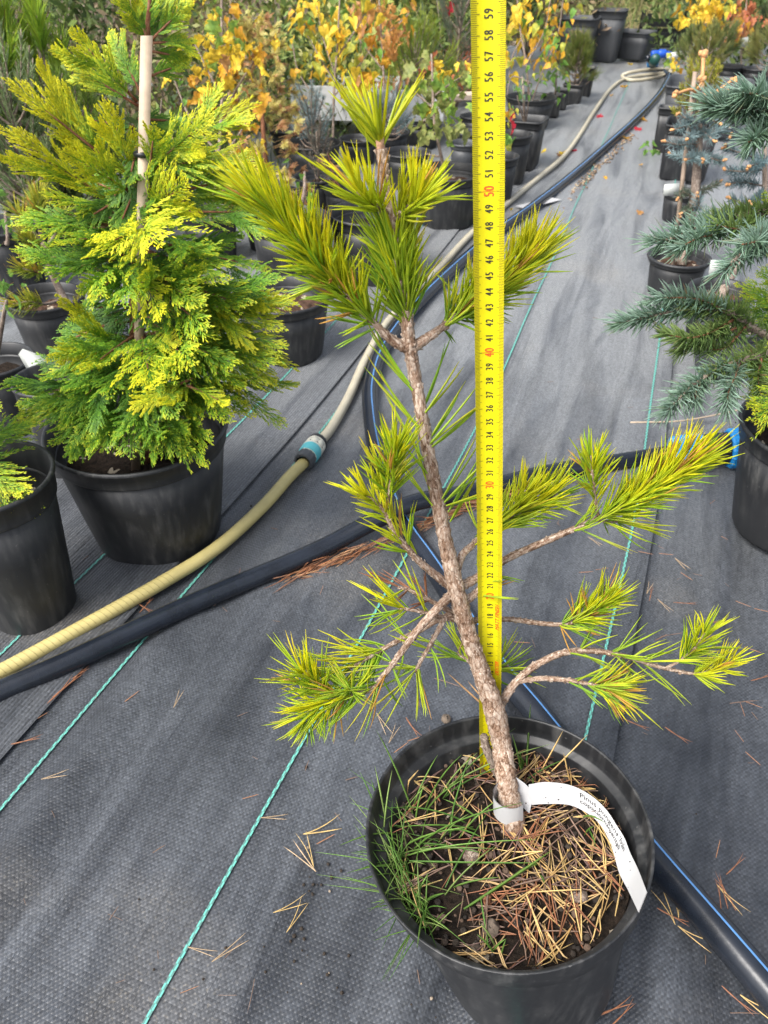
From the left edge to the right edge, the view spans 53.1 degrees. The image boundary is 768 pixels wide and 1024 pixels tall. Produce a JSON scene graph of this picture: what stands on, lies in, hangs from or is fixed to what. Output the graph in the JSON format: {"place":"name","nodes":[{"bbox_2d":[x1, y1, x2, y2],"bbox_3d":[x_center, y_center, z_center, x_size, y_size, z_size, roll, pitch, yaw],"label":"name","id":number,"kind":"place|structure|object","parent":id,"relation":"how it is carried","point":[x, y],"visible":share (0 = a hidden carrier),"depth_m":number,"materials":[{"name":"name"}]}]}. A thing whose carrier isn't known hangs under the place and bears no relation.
{"place":"outdoors","nodes":[
{"label":"outdoors","id":0,"kind":"place"},
{"bbox_2d":[0,63,688,1023],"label":"woven path","id":1,"kind":"structure","parent":0,"point":[148,769],"depth_m":1.00,"materials":[{"name":"fabric"}]},
{"bbox_2d":[0,446,666,701],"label":"water pipe","id":2,"kind":"object","parent":1,"relation":"on","point":[94,649],"visible":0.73,"depth_m":1.14,"materials":[{"name":"plastic"}]},
{"bbox_2d":[0,67,673,678],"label":"garden hose","id":3,"kind":"object","parent":1,"relation":"on","point":[312,449],"visible":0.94,"depth_m":1.30,"materials":[{"name":"yellow"}]},
{"bbox_2d":[266,481,544,591],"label":"needle litter","id":4,"kind":"object","parent":1,"relation":"on","point":[333,561],"visible":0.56,"depth_m":1.23,"materials":[{"name":"plant"}]},
{"bbox_2d":[365,715,654,1023],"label":"nursery pot","id":5,"kind":"object","parent":1,"relation":"on","point":[577,989],"visible":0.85,"depth_m":0.64,"materials":[{"name":"black plastic"}]},
{"bbox_2d":[317,704,604,982],"bbox_3d":[0.065,0.265,0.637,0.244,0.094,0.188,-12,39,-15],"label":"grass tuft","id":6,"kind":"object","parent":5,"relation":"in","point":[400,867],"visible":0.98,"depth_m":0.63,"materials":[{"name":"green plant"}]},
{"bbox_2d":[188,68,763,836],"bbox_3d":[0.102,0.001,0.567,0.430,0.567,0.201,0,38,0],"label":"pine sapling","id":7,"kind":"object","parent":5,"relation":"in","point":[396,276],"visible":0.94,"depth_m":0.57,"materials":[{"name":"green plant"}]},
{"bbox_2d":[493,777,646,911],"bbox_3d":[0.160,0.260,0.628,0.069,0.048,0.145,-29,46,-32],"label":"plant label","id":8,"kind":"object","parent":7,"relation":"attached to","point":[554,793],"visible":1,"depth_m":0.65,"materials":[{"name":"white"}]},
{"bbox_2d":[471,0,505,773],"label":"measuring tape","id":9,"kind":"object","parent":5,"relation":"in","point":[488,44],"visible":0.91,"depth_m":0.49,"materials":[{"name":"yellow"}]},
{"bbox_2d":[390,731,623,969],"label":"needle litter","id":10,"kind":"object","parent":5,"relation":"in","point":[532,852],"visible":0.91,"depth_m":0.62,"materials":[{"name":"plant"}]},
{"bbox_2d":[390,753,625,968],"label":"soil crumbs","id":11,"kind":"object","parent":5,"relation":"in","point":[586,937],"visible":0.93,"depth_m":0.62,"materials":[{"name":"soil"}]},
{"bbox_2d":[505,129,532,184],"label":"nursery pot","id":12,"kind":"object","parent":1,"relation":"on","point":[521,142],"visible":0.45,"depth_m":2.89,"materials":[{"name":"black plastic"}]},
{"bbox_2d":[505,113,548,170],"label":"nursery pot","id":13,"kind":"object","parent":1,"relation":"on","point":[535,124],"visible":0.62,"depth_m":3.06,"materials":[{"name":"black plastic"}]},
{"bbox_2d":[362,72,767,1015],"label":"water pipe","id":14,"kind":"object","parent":1,"relation":"on","point":[732,946],"visible":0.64,"depth_m":0.97,"materials":[{"name":"plastic"}]},
{"bbox_2d":[563,81,585,104],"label":"nursery pot","id":15,"kind":"object","parent":1,"relation":"on","point":[575,94],"visible":0.82,"depth_m":4.15,"materials":[{"name":"black plastic"}]},
{"bbox_2d":[557,27,602,84],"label":"mugo pine","id":16,"kind":"object","parent":15,"relation":"in","point":[581,44],"visible":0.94,"depth_m":4.05,"materials":[{"name":"green plant"}]},
{"bbox_2d":[653,104,679,152],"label":"nursery pot","id":17,"kind":"object","parent":1,"relation":"on","point":[665,111],"visible":0.63,"depth_m":3.28,"materials":[{"name":"black plastic"}]},
{"bbox_2d":[647,246,711,295],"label":"nursery pot","id":18,"kind":"object","parent":1,"relation":"on","point":[697,265],"visible":0.73,"depth_m":2.03,"materials":[{"name":"black plastic"}]},
{"bbox_2d":[670,71,696,264],"bbox_3d":[0.785,-0.893,2.017,0.010,0.421,0.271,5,38,7],"label":"wooden stake","id":19,"kind":"object","parent":18,"relation":"in","point":[685,151],"visible":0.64,"depth_m":2.01,"materials":[{"name":"brown wood"}]},
{"bbox_2d":[661,49,737,265],"bbox_3d":[0.815,-0.924,2.023,0.175,0.472,0.336,15,40,19],"label":"blue spruce","id":20,"kind":"object","parent":18,"relation":"on","point":[697,157],"visible":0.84,"depth_m":1.98,"materials":[{"name":"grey plant"}]},
{"bbox_2d":[662,187,703,224],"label":"nursery pot","id":21,"kind":"object","parent":1,"relation":"on","point":[669,209],"visible":0.37,"depth_m":2.55,"materials":[{"name":"black plastic"}]},
{"bbox_2d":[659,115,722,182],"bbox_3d":[1.179,-1.406,2.982,0.204,0.196,0.204,13,40,17],"label":"nursery pot","id":22,"kind":"object","parent":1,"relation":"on","point":[670,168],"visible":0.38,"depth_m":2.95,"materials":[{"name":"black plastic"}]},
{"bbox_2d":[669,53,724,125],"bbox_3d":[1.175,-1.560,2.862,0.188,0.250,0.192,0,38,0],"label":"dwarf spruce","id":23,"kind":"object","parent":22,"relation":"in","point":[711,76],"visible":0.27,"depth_m":2.83,"materials":[{"name":"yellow plant"}]},
{"bbox_2d":[674,16,719,68],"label":"bonsai pine","id":24,"kind":"object","parent":1,"relation":"on","point":[683,49],"visible":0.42,"depth_m":4.22,"materials":[{"name":"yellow plant"}]},
{"bbox_2d":[1,0,767,102],"bbox_3d":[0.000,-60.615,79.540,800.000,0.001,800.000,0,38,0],"label":"ground","id":25,"kind":"structure","parent":0,"point":[512,44],"depth_m":7.84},
{"bbox_2d":[6,0,525,202],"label":"weed grass","id":26,"kind":"structure","parent":25,"relation":"on","point":[258,101],"depth_m":3.57,"materials":[{"name":"plant"}]},
{"bbox_2d":[0,38,577,758],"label":"fabric bed","id":27,"kind":"object","parent":25,"relation":"on","point":[252,446],"visible":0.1,"depth_m":1.50,"materials":[{"name":"grey fabric"}]},
{"bbox_2d":[0,342,33,438],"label":"nursery pot","id":28,"kind":"object","parent":27,"relation":"on","point":[11,363],"visible":0.38,"depth_m":1.48,"materials":[{"name":"black plastic"}]},
{"bbox_2d":[0,0,43,199],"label":"pine","id":29,"kind":"object","parent":27,"relation":"on","point":[5,12],"visible":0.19,"depth_m":2.27,"materials":[{"name":"green plant"}]},
{"bbox_2d":[0,213,45,296],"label":"nursery pot","id":30,"kind":"object","parent":27,"relation":"on","point":[6,253],"visible":0.39,"depth_m":2.03,"materials":[{"name":"black plastic"}]},
{"bbox_2d":[0,439,75,635],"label":"nursery pot","id":31,"kind":"object","parent":27,"relation":"on","point":[37,591],"visible":0.94,"depth_m":1.05,"materials":[{"name":"black plastic"}]},
{"bbox_2d":[0,402,47,514],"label":"golden cypress","id":32,"kind":"object","parent":31,"relation":"on","point":[15,428],"visible":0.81,"depth_m":1.00,"materials":[{"name":"green plant"}]},
{"bbox_2d":[6,203,73,264],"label":"nursery pot","id":33,"kind":"object","parent":27,"relation":"on","point":[46,240],"visible":0.04,"depth_m":2.23,"materials":[{"name":"black plastic"}]},
{"bbox_2d":[0,16,99,219],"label":"juniper","id":34,"kind":"object","parent":33,"relation":"in","point":[6,98],"visible":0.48,"depth_m":2.05,"materials":[{"name":"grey plant"}]},
{"bbox_2d":[3,0,86,196],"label":"pine","id":35,"kind":"object","parent":27,"relation":"on","point":[37,15],"visible":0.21,"depth_m":2.32,"materials":[{"name":"green plant"}]},
{"bbox_2d":[10,361,79,478],"bbox_3d":[-0.575,-0.156,1.377,0.127,0.188,0.127,0,38,0],"label":"nursery pot","id":36,"kind":"object","parent":27,"relation":"on","point":[28,372],"visible":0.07,"depth_m":1.35,"materials":[{"name":"black plastic"}]},
{"bbox_2d":[5,282,84,360],"bbox_3d":[-0.762,-0.431,1.772,0.174,0.140,0.174,0,38,0],"label":"nursery pot","id":37,"kind":"object","parent":27,"relation":"on","point":[38,329],"visible":0.64,"depth_m":1.72,"materials":[{"name":"black plastic"}]},
{"bbox_2d":[0,176,87,317],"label":"dwarf pine","id":38,"kind":"object","parent":37,"relation":"in","point":[36,197],"visible":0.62,"depth_m":1.67,"materials":[{"name":"green plant"}]},
{"bbox_2d":[0,0,153,119],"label":"hedge shrub","id":39,"kind":"object","parent":27,"relation":"on","point":[68,21],"visible":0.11,"depth_m":2.86,"materials":[{"name":"green plant"}]},
{"bbox_2d":[0,40,170,230],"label":"shrub","id":40,"kind":"object","parent":27,"relation":"on","point":[129,119],"visible":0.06,"depth_m":2.28,"materials":[{"name":"green plant"}]},
{"bbox_2d":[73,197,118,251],"bbox_3d":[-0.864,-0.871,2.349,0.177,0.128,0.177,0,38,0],"label":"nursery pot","id":41,"kind":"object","parent":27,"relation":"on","point":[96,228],"visible":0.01,"depth_m":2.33,"materials":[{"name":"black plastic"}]},
{"bbox_2d":[22,59,133,207],"bbox_3d":[-0.871,-1.064,2.216,0.364,0.442,0.326,0,38,0],"label":"mugo pine","id":42,"kind":"object","parent":41,"relation":"on","point":[86,101],"visible":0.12,"depth_m":2.14,"materials":[{"name":"green plant"}]},
{"bbox_2d":[1,0,257,125],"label":"hedge shrub","id":43,"kind":"object","parent":27,"relation":"on","point":[76,16],"visible":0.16,"depth_m":3.30,"materials":[{"name":"green plant"}]},
{"bbox_2d":[41,381,228,564],"bbox_3d":[-0.375,-0.052,1.229,0.276,0.206,0.275,0,38,0],"label":"nursery pot","id":44,"kind":"object","parent":27,"relation":"on","point":[164,511],"visible":0.62,"depth_m":1.16,"materials":[{"name":"black plastic"}]},
{"bbox_2d":[131,35,152,470],"bbox_3d":[-0.326,-0.300,1.027,0.136,0.572,0.007,-7,38,-9],"label":"bamboo stake","id":45,"kind":"object","parent":44,"relation":"in","point":[146,42],"visible":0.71,"depth_m":0.91,"materials":[{"name":"wood"}]},
{"bbox_2d":[0,0,300,473],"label":"golden cypress","id":46,"kind":"object","parent":44,"relation":"on","point":[211,344],"visible":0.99,"depth_m":0.96,"materials":[{"name":"green plant"}]},
{"bbox_2d":[11,0,289,109],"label":"hedge shrub","id":47,"kind":"object","parent":27,"relation":"on","point":[167,35],"visible":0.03,"depth_m":3.79,"materials":[{"name":"green plant"}]},
{"bbox_2d":[71,31,243,208],"bbox_3d":[-0.792,-1.272,2.558,0.713,0.551,0.594,0,38,0],"label":"shrub","id":48,"kind":"object","parent":27,"relation":"on","point":[185,94],"visible":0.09,"depth_m":2.52,"materials":[{"name":"green plant"}]},
{"bbox_2d":[95,0,269,157],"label":"dry weed","id":49,"kind":"object","parent":27,"relation":"on","point":[132,111],"visible":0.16,"depth_m":2.79,"materials":[{"name":"grey plant"}]},
{"bbox_2d":[180,203,237,265],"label":"nursery pot","id":50,"kind":"object","parent":27,"relation":"on","point":[227,227],"visible":0.32,"depth_m":2.19,"materials":[{"name":"black plastic"}]},
{"bbox_2d":[161,0,280,219],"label":"maple sapling","id":51,"kind":"object","parent":50,"relation":"in","point":[214,57],"visible":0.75,"depth_m":2.09,"materials":[{"name":"yellow plant"}]},
{"bbox_2d":[125,48,293,183],"bbox_3d":[-0.680,-1.575,3.011,0.640,0.482,0.653,0,38,0],"label":"shrub","id":52,"kind":"object","parent":27,"relation":"on","point":[153,103],"visible":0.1,"depth_m":2.97,"materials":[{"name":"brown plant"}]},
{"bbox_2d":[127,0,399,98],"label":"hedge shrub","id":53,"kind":"object","parent":27,"relation":"on","point":[284,4],"visible":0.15,"depth_m":3.99,"materials":[{"name":"orange plant"}]},
{"bbox_2d":[190,6,347,143],"bbox_3d":[-0.535,-1.983,3.473,0.749,0.552,0.721,0,38,0],"label":"shrub","id":54,"kind":"object","parent":27,"relation":"on","point":[300,55],"visible":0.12,"depth_m":3.42,"materials":[{"name":"orange plant"}]},
{"bbox_2d":[240,184,299,250],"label":"nursery pot","id":55,"kind":"object","parent":27,"relation":"on","point":[252,246],"visible":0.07,"depth_m":2.33,"materials":[{"name":"black plastic"}]},
{"bbox_2d":[212,6,316,207],"bbox_3d":[-0.344,-1.128,2.200,0.299,0.519,0.525,0,38,0],"label":"sapling","id":56,"kind":"object","parent":55,"relation":"in","point":[278,109],"visible":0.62,"depth_m":2.17,"materials":[{"name":"plant"}]},
{"bbox_2d":[240,275,328,367],"bbox_3d":[-0.229,-0.433,1.769,0.223,0.146,0.222,0,38,0],"label":"nursery pot","id":57,"kind":"object","parent":27,"relation":"on","point":[304,336],"visible":0.5,"depth_m":1.72,"materials":[{"name":"black plastic"}]},
{"bbox_2d":[249,205,330,276],"bbox_3d":[-0.247,-0.694,2.066,0.218,0.195,0.217,0,38,0],"label":"nursery pot","id":58,"kind":"object","parent":27,"relation":"on","point":[264,254],"visible":0.1,"depth_m":1.99,"materials":[{"name":"black plastic"}]},
{"bbox_2d":[228,7,365,137],"bbox_3d":[-0.384,-1.932,3.404,0.632,0.556,0.697,0,38,0],"label":"shrub","id":59,"kind":"object","parent":27,"relation":"on","point":[288,59],"visible":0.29,"depth_m":3.30,"materials":[{"name":"grey plant"}]},
{"bbox_2d":[285,136,341,175],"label":"nursery pot","id":60,"kind":"object","parent":27,"relation":"on","point":[300,160],"visible":0.36,"depth_m":2.94,"materials":[{"name":"black plastic"}]},
{"bbox_2d":[290,78,334,148],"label":"blue spruce","id":61,"kind":"object","parent":60,"relation":"on","point":[304,104],"visible":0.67,"depth_m":2.89,"materials":[{"name":"grey plant"}]},
{"bbox_2d":[293,169,341,210],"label":"nursery pot","id":62,"kind":"object","parent":27,"relation":"on","point":[310,178],"visible":0.39,"depth_m":2.63,"materials":[{"name":"black plastic"}]},
{"bbox_2d":[299,113,335,181],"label":"blue spruce","id":63,"kind":"object","parent":62,"relation":"on","point":[316,147],"visible":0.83,"depth_m":2.58,"materials":[{"name":"grey plant"}]},
{"bbox_2d":[281,0,393,137],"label":"birch sapling","id":64,"kind":"object","parent":27,"relation":"on","point":[328,30],"visible":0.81,"depth_m":3.06,"materials":[{"name":"yellow plant"}]},
{"bbox_2d":[223,0,452,83],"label":"hedge shrub","id":65,"kind":"object","parent":27,"relation":"on","point":[307,42],"visible":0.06,"depth_m":4.33,"materials":[{"name":"yellow plant"}]},
{"bbox_2d":[290,75,399,121],"bbox_3d":[-0.163,-1.868,3.467,0.460,0.132,0.300,4,38,5],"label":"white tray","id":66,"kind":"object","parent":27,"relation":"on","point":[328,98],"visible":0.19,"depth_m":3.35,"materials":[{"name":"plastic"}]},
{"bbox_2d":[339,133,375,165],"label":"nursery pot","id":67,"kind":"object","parent":27,"relation":"on","point":[347,139],"visible":0.64,"depth_m":3.12,"materials":[{"name":"black plastic"}]},
{"bbox_2d":[328,201,397,286],"bbox_3d":[-0.034,-0.742,2.137,0.237,0.182,0.236,0,38,0],"label":"nursery pot","id":68,"kind":"object","parent":27,"relation":"on","point":[336,216],"visible":0.25,"depth_m":2.06,"materials":[{"name":"black plastic"}]},
{"bbox_2d":[289,0,457,108],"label":"shrub","id":69,"kind":"object","parent":27,"relation":"on","point":[368,61],"visible":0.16,"depth_m":3.60,"materials":[{"name":"yellow plant"}]},
{"bbox_2d":[347,0,416,95],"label":"oak sapling","id":70,"kind":"object","parent":27,"relation":"on","point":[391,53],"visible":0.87,"depth_m":3.06,"materials":[{"name":"orange plant"}]},
{"bbox_2d":[361,83,417,140],"bbox_3d":[0.018,-1.579,3.029,0.235,0.212,0.224,29,46,32],"label":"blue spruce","id":71,"kind":"object","parent":27,"relation":"on","point":[390,109],"visible":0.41,"depth_m":3.02,"materials":[{"name":"grey plant"}]},
{"bbox_2d":[268,0,549,81],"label":"hedge shrub","id":72,"kind":"object","parent":27,"relation":"on","point":[469,9],"visible":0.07,"depth_m":4.38,"materials":[{"name":"yellow plant"}]},
{"bbox_2d":[388,146,430,189],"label":"nursery pot","id":73,"kind":"object","parent":27,"relation":"on","point":[396,153],"visible":0.41,"depth_m":2.85,"materials":[{"name":"black plastic"}]},
{"bbox_2d":[404,118,440,148],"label":"nursery pot","id":74,"kind":"object","parent":27,"relation":"on","point":[412,139],"visible":0.27,"depth_m":3.36,"materials":[{"name":"black plastic"}]},
{"bbox_2d":[375,2,466,124],"bbox_3d":[0.157,-1.965,3.411,0.433,0.554,0.525,0,38,0],"label":"pine","id":75,"kind":"object","parent":74,"relation":"in","point":[414,54],"visible":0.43,"depth_m":3.33,"materials":[{"name":"green plant"}]},
{"bbox_2d":[417,161,472,229],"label":"nursery pot","id":76,"kind":"object","parent":27,"relation":"on","point":[450,214],"visible":0.43,"depth_m":2.48,"materials":[{"name":"black plastic"}]},
{"bbox_2d":[400,49,471,182],"bbox_3d":[0.171,-1.224,2.398,0.245,0.396,0.393,0,38,0],"label":"maple sapling","id":77,"kind":"object","parent":76,"relation":"on","point":[426,110],"visible":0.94,"depth_m":2.37,"materials":[{"name":"green plant"}]},
{"bbox_2d":[387,0,515,102],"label":"shrub","id":78,"kind":"object","parent":27,"relation":"on","point":[445,39],"visible":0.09,"depth_m":4.09,"materials":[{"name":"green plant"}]},
{"bbox_2d":[450,139,472,163],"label":"nursery pot","id":79,"kind":"object","parent":27,"relation":"on","point":[460,153],"visible":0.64,"depth_m":2.96,"materials":[{"name":"grey plastic"}]},
{"bbox_2d":[505,151,519,200],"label":"nursery pot","id":80,"kind":"object","parent":27,"relation":"on","point":[511,160],"visible":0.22,"depth_m":2.67,"materials":[{"name":"black plastic"}]},
{"bbox_2d":[506,92,556,127],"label":"nursery pot","id":81,"kind":"object","parent":27,"relation":"on","point":[542,106],"visible":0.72,"depth_m":3.63,"materials":[{"name":"black plastic"}]},
{"bbox_2d":[505,0,582,100],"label":"redbud sapling","id":82,"kind":"object","parent":81,"relation":"in","point":[519,22],"visible":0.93,"depth_m":3.58,"materials":[{"name":"yellow plant"}]},
{"bbox_2d":[459,0,621,67],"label":"hedge shrub","id":83,"kind":"object","parent":27,"relation":"on","point":[544,18],"visible":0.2,"depth_m":5.23,"materials":[{"name":"yellow plant"}]},
{"bbox_2d":[556,14,601,65],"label":"nursery pot","id":84,"kind":"object","parent":27,"relation":"on","point":[589,22],"visible":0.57,"depth_m":5.12,"materials":[{"name":"grey plastic"}]},
{"bbox_2d":[304,0,759,34],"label":"tall grass","id":85,"kind":"structure","parent":25,"relation":"on","point":[635,10],"depth_m":7.03,"materials":[{"name":"plant"}]},
{"bbox_2d":[593,36,767,74],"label":"fabric bed","id":86,"kind":"object","parent":25,"relation":"on","point":[634,62],"visible":0.05,"depth_m":5.53,"materials":[{"name":"fabric"}]},
{"bbox_2d":[590,7,628,62],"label":"nursery pot","id":87,"kind":"object","parent":86,"relation":"on","point":[607,47],"visible":0.82,"depth_m":5.29,"materials":[{"name":"grey plastic"}]},
{"bbox_2d":[617,28,657,59],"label":"nursery pot","id":88,"kind":"object","parent":86,"relation":"on","point":[634,45],"visible":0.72,"depth_m":5.44,"materials":[{"name":"grey plastic"}]},
{"bbox_2d":[639,10,691,48],"bbox_3d":[2.148,-3.687,5.870,0.350,0.220,0.290,4,38,5],"label":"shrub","id":89,"kind":"object","parent":86,"relation":"on","point":[662,24],"visible":0.23,"depth_m":5.83,"materials":[{"name":"plant"}]},
{"bbox_2d":[630,0,767,66],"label":"hedge shrub","id":90,"kind":"object","parent":86,"relation":"on","point":[759,3],"visible":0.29,"depth_m":5.41,"materials":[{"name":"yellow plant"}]},
{"bbox_2d":[409,0,508,106],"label":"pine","id":91,"kind":"object","parent":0,"point":[459,11],"visible":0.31,"depth_m":3.85,"materials":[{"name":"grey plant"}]},
{"bbox_2d":[594,89,767,1023],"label":"fabric bed","id":92,"kind":"object","parent":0,"point":[713,774],"visible":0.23,"depth_m":0.97,"materials":[{"name":"grey fabric"}]},
{"bbox_2d":[667,428,739,467],"bbox_3d":[0.645,-0.120,1.435,0.217,0.079,0.077,0,38,0],"label":"pipe coupling","id":93,"kind":"object","parent":92,"relation":"on","point":[734,441],"visible":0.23,"depth_m":1.42,"materials":[{"name":"blue plastic"}]},
{"bbox_2d":[670,0,744,64],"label":"maple sapling","id":94,"kind":"object","parent":92,"relation":"on","point":[706,9],"visible":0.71,"depth_m":4.71,"materials":[{"name":"yellow plant"}]},
{"bbox_2d":[687,19,729,70],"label":"bonsai pine","id":95,"kind":"object","parent":92,"relation":"on","point":[715,38],"visible":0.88,"depth_m":4.06,"materials":[{"name":"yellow plant"}]},
{"bbox_2d":[665,74,754,138],"bbox_3d":[1.515,-1.915,3.632,0.386,0.204,0.385,13,40,17],"label":"nursery pot","id":96,"kind":"object","parent":92,"relation":"on","point":[674,81],"visible":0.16,"depth_m":3.55,"materials":[{"name":"grey plastic"}]},
{"bbox_2d":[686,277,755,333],"bbox_3d":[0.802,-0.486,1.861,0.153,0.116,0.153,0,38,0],"label":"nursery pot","id":97,"kind":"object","parent":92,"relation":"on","point":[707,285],"visible":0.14,"depth_m":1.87,"materials":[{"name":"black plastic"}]},
{"bbox_2d":[717,128,767,298],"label":"blue spruce","id":98,"kind":"object","parent":97,"relation":"in","point":[755,165],"visible":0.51,"depth_m":2.12,"materials":[{"name":"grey plant"}]},
{"bbox_2d":[704,10,745,62],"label":"bonsai pine","id":99,"kind":"object","parent":92,"relation":"on","point":[731,38],"visible":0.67,"depth_m":4.35,"materials":[{"name":"green plant"}]},
{"bbox_2d":[721,0,767,63],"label":"maple sapling","id":100,"kind":"object","parent":92,"relation":"on","point":[746,16],"visible":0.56,"depth_m":4.59,"materials":[{"name":"orange plant"}]},
{"bbox_2d":[732,398,767,551],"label":"nursery pot","id":101,"kind":"object","parent":92,"relation":"on","point":[750,509],"visible":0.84,"depth_m":1.22,"materials":[{"name":"black plastic"}]},
{"bbox_2d":[597,64,767,428],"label":"blue spruce","id":102,"kind":"object","parent":101,"relation":"on","point":[748,223],"visible":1,"depth_m":1.06,"materials":[{"name":"grey plant"}]},
{"bbox_2d":[734,190,767,441],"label":"green cypress","id":103,"kind":"object","parent":101,"relation":"on","point":[761,300],"visible":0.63,"depth_m":1.17,"materials":[{"name":"green plant"}]},
{"bbox_2d":[738,12,767,76],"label":"pine","id":104,"kind":"object","parent":92,"relation":"on","point":[755,42],"visible":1,"depth_m":4.13,"materials":[{"name":"green plant"}]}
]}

